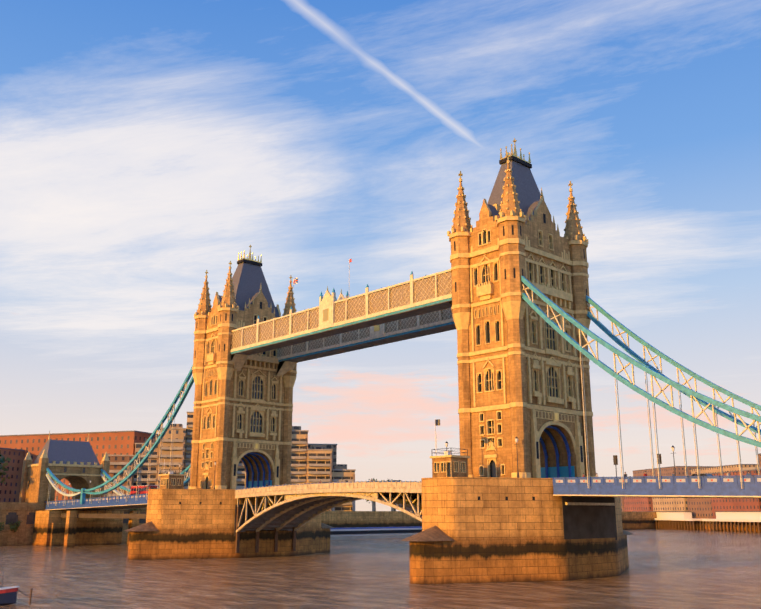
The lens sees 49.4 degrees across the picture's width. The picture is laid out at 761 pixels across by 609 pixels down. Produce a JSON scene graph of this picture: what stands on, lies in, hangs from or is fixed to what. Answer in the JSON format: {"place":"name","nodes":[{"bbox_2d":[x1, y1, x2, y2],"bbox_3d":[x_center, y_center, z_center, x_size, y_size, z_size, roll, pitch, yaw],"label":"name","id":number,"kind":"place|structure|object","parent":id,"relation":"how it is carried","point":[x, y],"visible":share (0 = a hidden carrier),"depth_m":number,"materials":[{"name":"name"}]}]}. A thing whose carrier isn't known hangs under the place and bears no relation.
{"place":"outdoors","nodes":[
{"label":"outdoors","id":0,"kind":"place"},
{"bbox_2d":[0,502,658,546],"bbox_3d":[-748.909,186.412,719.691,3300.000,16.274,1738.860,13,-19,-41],"label":"embankment wall","id":1,"kind":"structure","parent":0,"point":[41,526],"depth_m":245.83,"materials":[{"name":"stone"}]},
{"bbox_2d":[0,454,11,483],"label":"tree","id":2,"kind":"object","parent":1,"relation":"on","point":[2,461],"visible":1,"depth_m":256.24,"materials":[{"name":"green plant"}]},
{"bbox_2d":[9,520,23,531],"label":"riverwall bush","id":3,"kind":"object","parent":1,"relation":"on","point":[13,526],"visible":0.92,"depth_m":241.58,"materials":[{"name":"green plant"}]},
{"bbox_2d":[19,432,109,502],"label":"abutment","id":4,"kind":"object","parent":1,"relation":"on","point":[76,464],"visible":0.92,"depth_m":260.05,"materials":[{"name":"stone"}]},
{"bbox_2d":[0,412,760,532],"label":"city buildings","id":5,"kind":"structure","parent":1,"relation":"on","point":[313,463],"depth_m":346.95,"materials":[{"name":"brick"}]},
{"bbox_2d":[0,529,760,608],"bbox_3d":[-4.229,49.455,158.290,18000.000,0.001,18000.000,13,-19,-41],"label":"river water","id":6,"kind":"structure","parent":0,"point":[681,569],"depth_m":115.60,"materials":[{"name":"brown liquid"}]},
{"bbox_2d":[0,572,18,605],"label":"boat","id":7,"kind":"object","parent":6,"relation":"on","point":[8,595],"visible":0.96,"depth_m":85.96,"materials":[{"name":"blue"}]},
{"bbox_2d":[17,588,32,604],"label":"mooring post","id":8,"kind":"object","parent":6,"relation":"in","point":[31,589],"visible":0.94,"depth_m":86.69,"materials":[{"name":"brown wood"}]},
{"bbox_2d":[125,489,333,559],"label":"pier","id":9,"kind":"structure","parent":6,"relation":"in","point":[191,524],"depth_m":175.35,"materials":[{"name":"stone"}]},
{"bbox_2d":[159,459,185,488],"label":"cabin","id":10,"kind":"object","parent":9,"relation":"on","point":[170,480],"depth_m":178.71,"materials":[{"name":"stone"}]},
{"bbox_2d":[188,245,296,488],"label":"tower","id":11,"kind":"structure","parent":9,"relation":"on","point":[244,414],"depth_m":192.13,"materials":[{"name":"stone"}]},
{"bbox_2d":[45,365,193,509],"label":"side span","id":12,"kind":"object","parent":11,"relation":"attached to","point":[123,501],"visible":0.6,"depth_m":217.96,"materials":[{"name":"blue paint"}]},
{"bbox_2d":[130,485,158,494],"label":"red bus","id":13,"kind":"object","parent":12,"relation":"on","point":[143,489],"visible":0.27,"depth_m":227.04,"materials":[{"name":"red paint"}]},
{"bbox_2d":[293,278,297,288],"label":"union flag","id":14,"kind":"object","parent":11,"relation":"attached to","point":[295,280],"visible":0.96,"depth_m":203.65,"materials":[{"name":"fabric"}]},
{"bbox_2d":[231,269,455,376],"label":"walkways","id":15,"kind":"structure","parent":11,"relation":"attached to","point":[330,325],"depth_m":165.88,"materials":[{"name":"beige paint"}]},
{"bbox_2d":[235,481,421,531],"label":"bascule span","id":16,"kind":"object","parent":9,"relation":"attached to","point":[296,506],"visible":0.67,"depth_m":166.00,"materials":[{"name":"paint"}]},
{"bbox_2d":[330,526,421,539],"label":"moored boat","id":17,"kind":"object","parent":6,"relation":"on","point":[367,533],"depth_m":304.10,"materials":[{"name":"white paint"}]},
{"bbox_2d":[400,477,633,583],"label":"pier","id":18,"kind":"structure","parent":6,"relation":"in","point":[487,529],"depth_m":116.83,"materials":[{"name":"stone"}]},
{"bbox_2d":[430,434,469,477],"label":"control cabin","id":19,"kind":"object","parent":18,"relation":"on","point":[447,464],"depth_m":120.43,"materials":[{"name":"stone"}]},
{"bbox_2d":[435,419,439,454],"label":"flag","id":20,"kind":"object","parent":19,"relation":"on","point":[437,421],"visible":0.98,"depth_m":122.57,"materials":[{"name":"white paint"}]},
{"bbox_2d":[514,437,518,477],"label":"pier lamp","id":21,"kind":"object","parent":18,"relation":"on","point":[516,440],"depth_m":121.48,"materials":[{"name":"grey metal"}]},
{"bbox_2d":[447,138,595,477],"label":"tower","id":22,"kind":"structure","parent":18,"relation":"on","point":[519,368],"depth_m":133.47,"materials":[{"name":"stone"}]},
{"bbox_2d":[521,276,760,497],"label":"side span","id":23,"kind":"object","parent":18,"relation":"on","point":[733,486],"visible":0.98,"depth_m":112.77,"materials":[{"name":"blue paint"}]},
{"bbox_2d":[613,455,617,475],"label":"signal","id":24,"kind":"object","parent":23,"relation":"on","point":[615,459],"visible":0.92,"depth_m":113.61,"materials":[{"name":"grey metal"}]},
{"bbox_2d":[657,454,661,472],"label":"signal","id":25,"kind":"object","parent":23,"relation":"on","point":[659,459],"visible":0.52,"depth_m":108.96,"materials":[{"name":"grey metal"}]},
{"bbox_2d":[671,445,675,475],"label":"lamp","id":26,"kind":"object","parent":23,"relation":"on","point":[673,448],"visible":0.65,"depth_m":123.94,"materials":[{"name":"grey metal"}]},
{"bbox_2d":[691,474,712,475],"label":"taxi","id":27,"kind":"object","parent":23,"relation":"on","point":[703,475],"visible":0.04,"depth_m":109.09,"materials":[{"name":"black"}]},
{"bbox_2d":[0,0,760,510],"label":"sky","id":28,"kind":"structure","parent":0,"point":[146,146],"materials":[{"name":"blue"}]},
{"bbox_2d":[683,521,760,531],"bbox_3d":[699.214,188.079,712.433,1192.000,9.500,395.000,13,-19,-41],"label":"pier","id":29,"kind":"structure","parent":0,"point":[722,526],"depth_m":430.87,"materials":[{"name":"wood"}]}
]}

